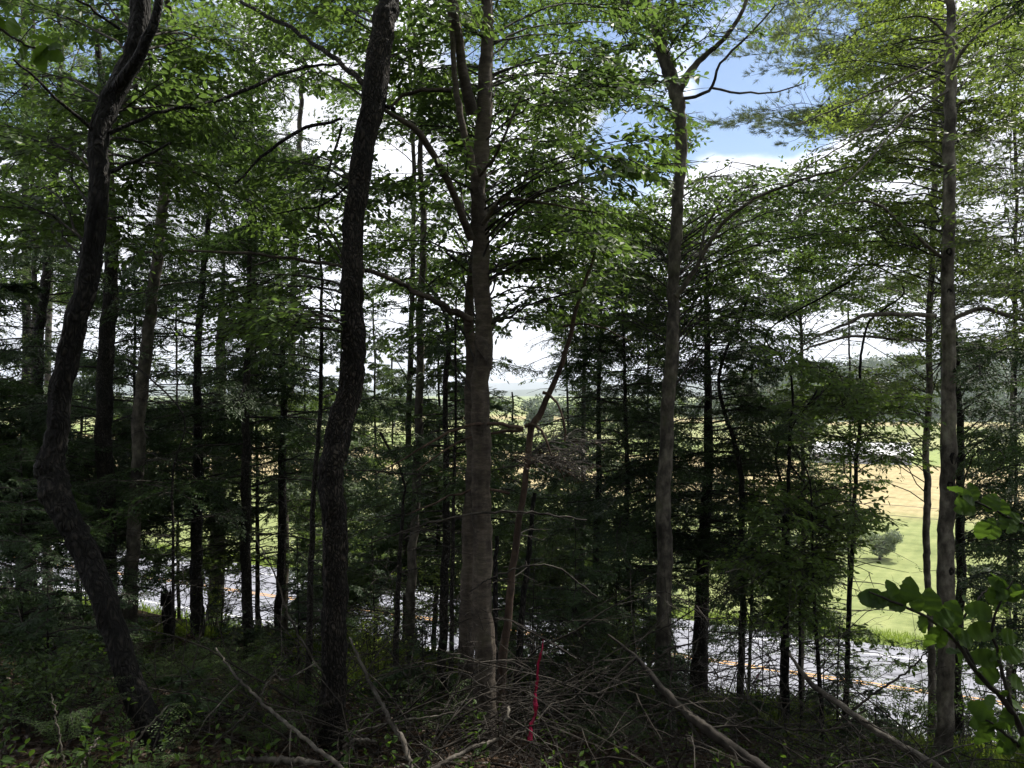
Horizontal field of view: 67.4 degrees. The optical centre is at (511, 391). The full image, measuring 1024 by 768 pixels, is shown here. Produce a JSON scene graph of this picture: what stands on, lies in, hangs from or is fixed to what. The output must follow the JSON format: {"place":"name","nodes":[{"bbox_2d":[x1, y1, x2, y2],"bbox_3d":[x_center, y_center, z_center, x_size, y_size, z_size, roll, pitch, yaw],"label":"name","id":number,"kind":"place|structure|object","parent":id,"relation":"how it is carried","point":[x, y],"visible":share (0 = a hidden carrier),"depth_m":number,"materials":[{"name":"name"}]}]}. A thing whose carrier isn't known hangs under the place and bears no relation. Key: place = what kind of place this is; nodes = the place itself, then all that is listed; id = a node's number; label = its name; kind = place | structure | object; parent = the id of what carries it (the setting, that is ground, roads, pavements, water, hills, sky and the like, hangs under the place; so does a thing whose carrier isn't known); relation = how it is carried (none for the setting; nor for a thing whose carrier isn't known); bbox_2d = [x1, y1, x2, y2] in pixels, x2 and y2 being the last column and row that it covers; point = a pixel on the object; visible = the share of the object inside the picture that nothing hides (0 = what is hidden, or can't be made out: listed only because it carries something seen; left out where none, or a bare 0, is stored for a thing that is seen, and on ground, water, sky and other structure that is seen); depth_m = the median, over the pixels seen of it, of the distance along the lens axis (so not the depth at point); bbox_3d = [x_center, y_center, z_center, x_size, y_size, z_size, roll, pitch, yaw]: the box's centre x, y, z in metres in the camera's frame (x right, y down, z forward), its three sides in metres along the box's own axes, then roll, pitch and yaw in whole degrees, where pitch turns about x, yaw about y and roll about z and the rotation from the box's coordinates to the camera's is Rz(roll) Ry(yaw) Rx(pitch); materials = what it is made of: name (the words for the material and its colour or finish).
{"place":"outdoors","nodes":[
{"label":"outdoors","id":0,"kind":"place"},
{"bbox_2d":[43,382,721,395],"bbox_3d":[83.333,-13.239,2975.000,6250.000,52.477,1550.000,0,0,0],"label":"hills","id":1,"kind":"structure","parent":0,"point":[525,392],"depth_m":2510.99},
{"bbox_2d":[0,396,1023,767],"bbox_3d":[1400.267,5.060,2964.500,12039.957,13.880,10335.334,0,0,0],"label":"ground","id":2,"kind":"structure","parent":0,"point":[906,556],"depth_m":48.18,"materials":[{"name":"plant"}]},
{"bbox_2d":[0,16,64,72],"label":"leafy branch","id":3,"kind":"object","parent":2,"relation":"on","point":[42,55],"visible":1,"depth_m":1.50,"materials":[{"name":"green plant"}]},
{"bbox_2d":[0,576,102,696],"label":"hemlock sapling","id":4,"kind":"object","parent":2,"relation":"on","point":[52,620],"visible":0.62,"depth_m":5.37,"materials":[{"name":"green plant"}]},
{"bbox_2d":[0,638,113,739],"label":"shrub","id":5,"kind":"object","parent":2,"relation":"on","point":[47,684],"visible":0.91,"depth_m":4.62,"materials":[{"name":"green plant"}]},
{"bbox_2d":[0,0,123,560],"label":"hemlock tree","id":6,"kind":"object","parent":2,"relation":"on","point":[15,384],"visible":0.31,"depth_m":8.73,"materials":[{"name":"green plant"}]},
{"bbox_2d":[0,675,140,747],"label":"fern","id":7,"kind":"object","parent":2,"relation":"on","point":[69,718],"visible":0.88,"depth_m":4.25,"materials":[{"name":"green plant"}]},
{"bbox_2d":[0,1,147,611],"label":"broadleaf tree","id":8,"kind":"object","parent":2,"relation":"on","point":[32,276],"visible":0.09,"depth_m":12.79,"materials":[{"name":"green plant"}]},
{"bbox_2d":[0,481,151,694],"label":"hemlock sapling","id":9,"kind":"object","parent":2,"relation":"on","point":[15,545],"visible":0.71,"depth_m":5.52,"materials":[{"name":"green plant"}]},
{"bbox_2d":[0,427,155,644],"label":"hemlock sapling","id":10,"kind":"object","parent":2,"relation":"on","point":[26,554],"visible":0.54,"depth_m":7.51,"materials":[{"name":"green plant"}]},
{"bbox_2d":[0,489,182,646],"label":"hemlock sapling","id":11,"kind":"object","parent":2,"relation":"on","point":[12,608],"visible":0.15,"depth_m":8.55,"materials":[{"name":"green plant"}]},
{"bbox_2d":[0,2,206,620],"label":"hemlock tree","id":12,"kind":"object","parent":2,"relation":"on","point":[45,280],"visible":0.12,"depth_m":11.50,"materials":[{"name":"green plant"}]},
{"bbox_2d":[0,240,207,579],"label":"hemlock tree","id":13,"kind":"object","parent":2,"relation":"on","point":[22,290],"visible":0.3,"depth_m":10.04,"materials":[{"name":"green plant"}]},
{"bbox_2d":[49,583,170,697],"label":"hemlock sapling","id":14,"kind":"object","parent":2,"relation":"on","point":[123,604],"visible":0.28,"depth_m":6.18,"materials":[{"name":"green plant"}]},
{"bbox_2d":[37,702,209,767],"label":"fern","id":15,"kind":"object","parent":2,"relation":"on","point":[162,758],"visible":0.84,"depth_m":4.03,"materials":[{"name":"green plant"}]},
{"bbox_2d":[0,0,260,647],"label":"hemlock tree","id":16,"kind":"object","parent":2,"relation":"on","point":[104,378],"visible":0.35,"depth_m":9.51,"materials":[{"name":"green plant"}]},
{"bbox_2d":[0,246,298,589],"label":"hemlock tree","id":17,"kind":"object","parent":2,"relation":"on","point":[117,366],"visible":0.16,"depth_m":12.95,"materials":[{"name":"green plant"}]},
{"bbox_2d":[10,0,313,657],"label":"hemlock tree","id":18,"kind":"object","parent":2,"relation":"on","point":[139,458],"visible":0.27,"depth_m":9.07,"materials":[{"name":"green plant"}]},
{"bbox_2d":[0,0,326,585],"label":"pine tree","id":19,"kind":"object","parent":2,"relation":"on","point":[25,370],"visible":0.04,"depth_m":18.27,"materials":[{"name":"green plant"}]},
{"bbox_2d":[0,0,340,758],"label":"broadleaf tree","id":20,"kind":"object","parent":2,"relation":"on","point":[188,110],"visible":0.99,"depth_m":5.53,"materials":[{"name":"green plant"}]},
{"bbox_2d":[71,271,269,618],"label":"hemlock tree","id":21,"kind":"object","parent":2,"relation":"on","point":[176,540],"visible":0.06,"depth_m":18.84,"materials":[{"name":"green plant"}]},
{"bbox_2d":[85,359,259,675],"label":"conifer sapling","id":22,"kind":"object","parent":2,"relation":"on","point":[173,624],"visible":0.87,"depth_m":8.28,"materials":[{"name":"green plant"}]},
{"bbox_2d":[152,666,224,738],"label":"hemlock sapling","id":23,"kind":"object","parent":2,"relation":"on","point":[185,697],"visible":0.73,"depth_m":5.15,"materials":[{"name":"green plant"}]},
{"bbox_2d":[30,80,374,654],"bbox_3d":[-4.326,-0.505,10.796,4.649,8.158,3.864,0,0,38],"label":"hemlock tree","id":24,"kind":"object","parent":2,"relation":"on","point":[195,573],"visible":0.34,"depth_m":10.71,"materials":[{"name":"green plant"}]},
{"bbox_2d":[113,226,325,625],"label":"pine tree","id":25,"kind":"object","parent":2,"relation":"on","point":[218,577],"visible":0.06,"depth_m":15.84,"materials":[{"name":"green plant"}]},
{"bbox_2d":[175,588,272,659],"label":"hemlock sapling","id":26,"kind":"object","parent":2,"relation":"on","point":[224,629],"visible":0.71,"depth_m":9.39,"materials":[{"name":"green plant"}]},
{"bbox_2d":[61,113,414,661],"bbox_3d":[-3.505,0.201,9.816,4.417,6.859,3.712,0,0,-41],"label":"hemlock tree","id":27,"kind":"object","parent":2,"relation":"on","point":[244,550],"visible":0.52,"depth_m":9.73,"materials":[{"name":"green plant"}]},
{"bbox_2d":[104,0,393,559],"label":"broadleaf tree","id":28,"kind":"object","parent":2,"relation":"on","point":[229,20],"visible":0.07,"depth_m":12.60,"materials":[{"name":"green plant"}]},
{"bbox_2d":[171,647,343,767],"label":"fallen branch","id":29,"kind":"object","parent":2,"relation":"on","point":[315,748],"visible":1,"depth_m":4.03,"materials":[{"name":"brown wood"}]},
{"bbox_2d":[117,290,402,627],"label":"hemlock tree","id":30,"kind":"object","parent":2,"relation":"on","point":[220,534],"visible":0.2,"depth_m":13.61,"materials":[{"name":"green plant"}]},
{"bbox_2d":[146,124,409,638],"bbox_3d":[-3.288,0.044,11.259,3.757,7.892,3.526,0,0,-12],"label":"hemlock tree","id":31,"kind":"object","parent":2,"relation":"on","point":[281,552],"visible":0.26,"depth_m":11.33,"materials":[{"name":"green plant"}]},
{"bbox_2d":[247,1,340,631],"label":"pine tree","id":32,"kind":"object","parent":2,"relation":"on","point":[299,145],"visible":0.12,"depth_m":14.90,"materials":[{"name":"grey plant"}]},
{"bbox_2d":[229,536,363,673],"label":"hemlock sapling","id":33,"kind":"object","parent":2,"relation":"on","point":[303,569],"visible":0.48,"depth_m":9.49,"materials":[{"name":"green plant"}]},
{"bbox_2d":[219,126,405,700],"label":"hemlock tree","id":34,"kind":"object","parent":2,"relation":"on","point":[318,436],"visible":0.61,"depth_m":6.97,"materials":[{"name":"green plant"}]},
{"bbox_2d":[0,544,636,767],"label":"undergrowth","id":35,"kind":"object","parent":2,"relation":"on","point":[245,703],"visible":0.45,"depth_m":5.58,"materials":[{"name":"plant"}]},
{"bbox_2d":[158,0,480,753],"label":"broadleaf tree","id":36,"kind":"object","parent":2,"relation":"on","point":[379,48],"visible":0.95,"depth_m":5.79,"materials":[{"name":"green plant"}]},
{"bbox_2d":[223,325,455,632],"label":"hemlock tree","id":37,"kind":"object","parent":2,"relation":"on","point":[354,443],"visible":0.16,"depth_m":16.69,"materials":[{"name":"green plant"}]},
{"bbox_2d":[288,297,457,635],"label":"hemlock tree","id":38,"kind":"object","parent":2,"relation":"on","point":[384,376],"visible":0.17,"depth_m":17.78,"materials":[{"name":"green plant"}]},
{"bbox_2d":[301,528,448,697],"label":"hemlock sapling","id":39,"kind":"object","parent":2,"relation":"on","point":[369,569],"visible":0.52,"depth_m":8.97,"materials":[{"name":"green plant"}]},
{"bbox_2d":[298,432,461,697],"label":"conifer sapling","id":40,"kind":"object","parent":2,"relation":"on","point":[398,584],"visible":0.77,"depth_m":7.57,"materials":[{"name":"brown plant"}]},
{"bbox_2d":[43,393,737,419],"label":"hedgerow woods","id":41,"kind":"object","parent":2,"relation":"on","point":[535,402],"depth_m":400.90,"materials":[{"name":"green plant"}]},
{"bbox_2d":[55,607,737,767],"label":"brush pile","id":42,"kind":"object","parent":2,"relation":"on","point":[457,740],"visible":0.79,"depth_m":5.15,"materials":[{"name":"wood"}]},
{"bbox_2d":[332,637,426,767],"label":"fallen branch","id":43,"kind":"object","parent":42,"relation":"on","point":[400,735],"visible":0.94,"depth_m":4.79,"materials":[{"name":"brown wood"}]},
{"bbox_2d":[590,634,770,767],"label":"fallen branch","id":44,"kind":"object","parent":42,"relation":"on","point":[727,744],"visible":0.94,"depth_m":4.99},
{"bbox_2d":[294,2,508,678],"bbox_3d":[-1.290,-1.031,9.005,2.319,9.507,2.839,0,0,-24],"label":"hemlock tree","id":45,"kind":"object","parent":2,"relation":"on","point":[411,586],"visible":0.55,"depth_m":8.94,"materials":[{"name":"grey plant"}]},
{"bbox_2d":[356,620,472,724],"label":"hemlock sapling","id":46,"kind":"object","parent":2,"relation":"on","point":[416,652],"visible":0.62,"depth_m":6.53,"materials":[{"name":"green plant"}]},
{"bbox_2d":[127,0,708,753],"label":"broadleaf tree","id":47,"kind":"object","parent":2,"relation":"on","point":[475,152],"visible":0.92,"depth_m":6.35,"materials":[{"name":"green plant"}]},
{"bbox_2d":[288,243,552,693],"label":"hemlock tree","id":48,"kind":"object","parent":2,"relation":"on","point":[447,413],"visible":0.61,"depth_m":8.54,"materials":[{"name":"green plant"}]},
{"bbox_2d":[282,334,572,658],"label":"hemlock tree","id":49,"kind":"object","parent":2,"relation":"on","point":[390,548],"visible":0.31,"depth_m":12.35,"materials":[{"name":"green plant"}]},
{"bbox_2d":[0,622,873,767],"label":"leaf litter","id":50,"kind":"object","parent":2,"relation":"on","point":[38,749],"visible":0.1,"depth_m":5.60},
{"bbox_2d":[380,252,503,714],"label":"conifer sapling","id":51,"kind":"object","parent":2,"relation":"on","point":[435,350],"visible":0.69,"depth_m":7.37,"materials":[{"name":"green plant"}]},
{"bbox_2d":[357,207,555,732],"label":"broadleaf tree","id":52,"kind":"object","parent":2,"relation":"on","point":[466,576],"visible":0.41,"depth_m":6.75,"materials":[{"name":"brown plant"}]},
{"bbox_2d":[303,0,647,638],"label":"broadleaf tree","id":53,"kind":"object","parent":2,"relation":"on","point":[413,207],"visible":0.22,"depth_m":12.62,"materials":[{"name":"green plant"}]},
{"bbox_2d":[374,250,630,746],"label":"snapped sapling","id":54,"kind":"object","parent":2,"relation":"on","point":[557,463],"visible":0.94,"depth_m":6.27,"materials":[{"name":"brown plant"}]},
{"bbox_2d":[0,602,1022,767],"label":"undergrowth","id":55,"kind":"object","parent":2,"relation":"on","point":[6,759],"visible":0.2,"depth_m":5.53,"materials":[{"name":"green plant"}]},
{"bbox_2d":[505,493,536,728],"bbox_3d":[0.054,2.035,6.866,0.208,2.256,0.305,0,0,43],"label":"dead stem","id":56,"kind":"object","parent":2,"relation":"on","point":[519,649],"visible":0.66,"depth_m":6.87,"materials":[{"name":"wood"}]},
{"bbox_2d":[416,392,626,657],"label":"hemlock tree","id":57,"kind":"object","parent":2,"relation":"on","point":[507,481],"visible":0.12,"depth_m":14.49,"materials":[{"name":"green plant"}]},
{"bbox_2d":[40,542,1017,743],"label":"verge grass","id":58,"kind":"structure","parent":2,"relation":"on","point":[895,637],"depth_m":36.53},
{"bbox_2d":[491,514,576,690],"bbox_3d":[0.315,2.668,9.503,1.102,2.424,1.703,0,0,28],"label":"shrub","id":59,"kind":"object","parent":2,"relation":"on","point":[544,577],"visible":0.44,"depth_m":9.32,"materials":[{"name":"green plant"}]},
{"bbox_2d":[497,538,608,703],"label":"hemlock sapling","id":60,"kind":"object","parent":2,"relation":"on","point":[539,600],"visible":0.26,"depth_m":8.14,"materials":[{"name":"green plant"}]},
{"bbox_2d":[454,317,687,666],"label":"hemlock tree","id":61,"kind":"object","parent":2,"relation":"on","point":[557,489],"visible":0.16,"depth_m":15.63,"materials":[{"name":"green plant"}]},
{"bbox_2d":[509,599,645,718],"bbox_3d":[0.604,2.640,7.486,1.317,1.194,1.185,0,0,0],"label":"shrub","id":62,"kind":"object","parent":2,"relation":"on","point":[621,636],"visible":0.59,"depth_m":7.30,"materials":[{"name":"green plant"}]},
{"bbox_2d":[452,58,709,632],"bbox_3d":[1.675,0.130,13.525,5.433,12.323,7.568,0,0,0],"label":"broadleaf tree","id":63,"kind":"object","parent":2,"relation":"on","point":[561,149],"visible":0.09,"depth_m":13.04,"materials":[{"name":"green plant"}]},
{"bbox_2d":[492,515,671,743],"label":"hemlock sapling","id":64,"kind":"object","parent":2,"relation":"on","point":[575,600],"visible":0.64,"depth_m":7.42,"materials":[{"name":"green plant"}]},
{"bbox_2d":[458,217,737,681],"bbox_3d":[1.356,0.959,10.996,3.588,7.209,3.042,0,0,-43],"label":"hemlock tree","id":65,"kind":"object","parent":2,"relation":"on","point":[568,372],"visible":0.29,"depth_m":10.77,"materials":[{"name":"green plant"}]},
{"bbox_2d":[550,508,656,695],"bbox_3d":[1.260,2.805,9.928,1.385,2.488,1.358,0,0,-39],"label":"shrub","id":66,"kind":"object","parent":2,"relation":"on","point":[634,578],"visible":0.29,"depth_m":9.80,"materials":[{"name":"green plant"}]},
{"bbox_2d":[274,525,956,767],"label":"brush pile","id":67,"kind":"object","parent":2,"relation":"on","point":[522,663],"visible":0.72,"depth_m":6.18,"materials":[{"name":"wood"}]},
{"bbox_2d":[541,509,693,715],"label":"hemlock sapling","id":68,"kind":"object","parent":2,"relation":"on","point":[617,520],"visible":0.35,"depth_m":9.40,"materials":[{"name":"green plant"}]},
{"bbox_2d":[524,219,781,696],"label":"hemlock tree","id":69,"kind":"object","parent":2,"relation":"on","point":[596,356],"visible":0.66,"depth_m":9.66,"materials":[{"name":"green plant"}]},
{"bbox_2d":[609,645,719,739],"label":"hemlock sapling","id":70,"kind":"object","parent":2,"relation":"on","point":[660,652],"visible":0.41,"depth_m":7.39,"materials":[{"name":"green plant"}]},
{"bbox_2d":[562,299,768,698],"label":"hemlock tree","id":71,"kind":"object","parent":2,"relation":"on","point":[715,640],"visible":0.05,"depth_m":17.94,"materials":[{"name":"green plant"}]},
{"bbox_2d":[548,189,908,693],"bbox_3d":[2.908,0.977,10.703,4.605,7.402,4.121,0,0,25],"label":"hemlock tree","id":72,"kind":"object","parent":2,"relation":"on","point":[698,625],"visible":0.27,"depth_m":10.20,"materials":[{"name":"green plant"}]},
{"bbox_2d":[535,0,927,735],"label":"beech tree","id":73,"kind":"object","parent":2,"relation":"on","point":[679,240],"visible":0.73,"depth_m":8.55,"materials":[{"name":"green plant"}]},
{"bbox_2d":[616,297,849,704],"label":"hemlock tree","id":74,"kind":"object","parent":2,"relation":"on","point":[739,463],"visible":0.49,"depth_m":9.57,"materials":[{"name":"green plant"}]},
{"bbox_2d":[448,616,1023,767],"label":"brush pile","id":75,"kind":"object","parent":2,"relation":"on","point":[686,737],"visible":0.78,"depth_m":5.34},
{"bbox_2d":[507,553,1023,767],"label":"brush pile","id":76,"kind":"object","parent":2,"relation":"on","point":[805,744],"visible":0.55,"depth_m":6.69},
{"bbox_2d":[788,652,943,767],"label":"fallen branch","id":77,"kind":"object","parent":76,"relation":"on","point":[857,716],"visible":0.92,"depth_m":5.80,"materials":[{"name":"brown wood"}]},
{"bbox_2d":[671,303,867,709],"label":"hemlock tree","id":78,"kind":"object","parent":2,"relation":"on","point":[715,625],"visible":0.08,"depth_m":16.96,"materials":[{"name":"green plant"}]},
{"bbox_2d":[692,383,861,711],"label":"hemlock tree","id":79,"kind":"object","parent":2,"relation":"on","point":[778,431],"visible":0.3,"depth_m":9.33,"materials":[{"name":"green plant"}]},
{"bbox_2d":[735,464,846,727],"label":"leafy sapling","id":80,"kind":"object","parent":2,"relation":"on","point":[803,611],"visible":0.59,"depth_m":8.21,"materials":[{"name":"green plant"}]},
{"bbox_2d":[690,280,900,726],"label":"leafy sapling","id":81,"kind":"object","parent":2,"relation":"on","point":[786,548],"visible":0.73,"depth_m":8.39,"materials":[{"name":"green plant"}]},
{"bbox_2d":[720,360,914,737],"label":"hemlock tree","id":82,"kind":"object","parent":2,"relation":"on","point":[788,386],"visible":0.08,"depth_m":20.72,"materials":[{"name":"green plant"}]},
{"bbox_2d":[683,151,955,696],"bbox_3d":[6.011,1.248,14.559,6.646,12.874,5.864,0,0,0],"label":"broadleaf tree","id":83,"kind":"object","parent":2,"relation":"on","point":[801,329],"visible":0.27,"depth_m":14.21,"materials":[{"name":"green plant"}]},
{"bbox_2d":[747,390,924,746],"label":"leafy sapling","id":84,"kind":"object","parent":2,"relation":"on","point":[860,524],"visible":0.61,"depth_m":8.44,"materials":[{"name":"green plant"}]},
{"bbox_2d":[758,627,922,761],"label":"hemlock sapling","id":85,"kind":"object","parent":2,"relation":"on","point":[837,687],"visible":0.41,"depth_m":8.64,"materials":[{"name":"green plant"}]},
{"bbox_2d":[743,260,946,722],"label":"leafy sapling","id":86,"kind":"object","parent":2,"relation":"on","point":[861,408],"visible":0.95,"depth_m":9.10,"materials":[{"name":"green plant"}]},
{"bbox_2d":[686,0,1022,687],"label":"pine tree","id":87,"kind":"object","parent":2,"relation":"on","point":[802,54],"visible":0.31,"depth_m":16.27,"materials":[{"name":"green plant"}]},
{"bbox_2d":[752,303,976,735],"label":"hemlock tree","id":88,"kind":"object","parent":2,"relation":"on","point":[844,309],"visible":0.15,"depth_m":18.82,"materials":[{"name":"green plant"}]},
{"bbox_2d":[750,0,1023,738],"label":"maple tree","id":89,"kind":"object","parent":2,"relation":"on","point":[927,388],"visible":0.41,"depth_m":12.97,"materials":[{"name":"green plant"}]},
{"bbox_2d":[759,0,1023,767],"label":"maple tree","id":90,"kind":"object","parent":2,"relation":"on","point":[947,113],"visible":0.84,"depth_m":8.74,"materials":[{"name":"green plant"}]},
{"bbox_2d":[863,289,1023,742],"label":"hemlock tree","id":91,"kind":"object","parent":2,"relation":"on","point":[1013,448],"visible":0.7,"depth_m":8.62,"materials":[{"name":"green plant"}]},
{"bbox_2d":[871,230,1023,739],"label":"hemlock tree","id":92,"kind":"object","parent":2,"relation":"on","point":[1013,238],"visible":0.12,"depth_m":13.99,"materials":[{"name":"green plant"}]},
{"bbox_2d":[919,0,1023,734],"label":"broadleaf tree","id":93,"kind":"object","parent":2,"relation":"on","point":[1010,149],"visible":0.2,"depth_m":13.62,"materials":[{"name":"green plant"}]},
{"bbox_2d":[925,290,1023,759],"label":"hemlock tree","id":94,"kind":"object","parent":2,"relation":"on","point":[1017,622],"visible":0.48,"depth_m":8.03,"materials":[{"name":"green plant"}]},
{"bbox_2d":[926,8,1023,379],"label":"broadleaf tree","id":95,"kind":"object","parent":2,"relation":"on","point":[962,244],"visible":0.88,"depth_m":7.78,"materials":[{"name":"green plant"}]},
{"bbox_2d":[0,543,1023,743],"bbox_3d":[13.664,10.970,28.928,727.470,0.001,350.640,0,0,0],"label":"road","id":96,"kind":"structure","parent":0,"point":[808,666],"depth_m":31.97,"materials":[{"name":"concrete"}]},
{"bbox_2d":[0,0,1023,387],"label":"sky","id":97,"kind":"structure","parent":0,"point":[738,145],"materials":[{"name":"white"}]},
{"bbox_2d":[62,618,1023,767],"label":"bank grass","id":98,"kind":"structure","parent":0,"point":[315,646],"depth_m":8.98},
{"bbox_2d":[696,371,1020,421],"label":"wooded hill","id":99,"kind":"structure","parent":0,"point":[937,417],"depth_m":320.75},
{"bbox_2d":[724,351,1023,422],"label":"woods","id":100,"kind":"object","parent":99,"relation":"on","point":[885,361],"visible":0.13,"depth_m":426.54,"materials":[{"name":"green plant"}]},
{"bbox_2d":[857,573,1023,755],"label":"leafy branch","id":101,"kind":"object","parent":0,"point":[949,617],"visible":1,"depth_m":1.84,"materials":[{"name":"green plant"}]},
{"bbox_2d":[947,482,1023,539],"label":"leafy branch","id":102,"kind":"object","parent":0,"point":[965,501],"visible":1,"depth_m":2.15,"materials":[{"name":"green plant"}]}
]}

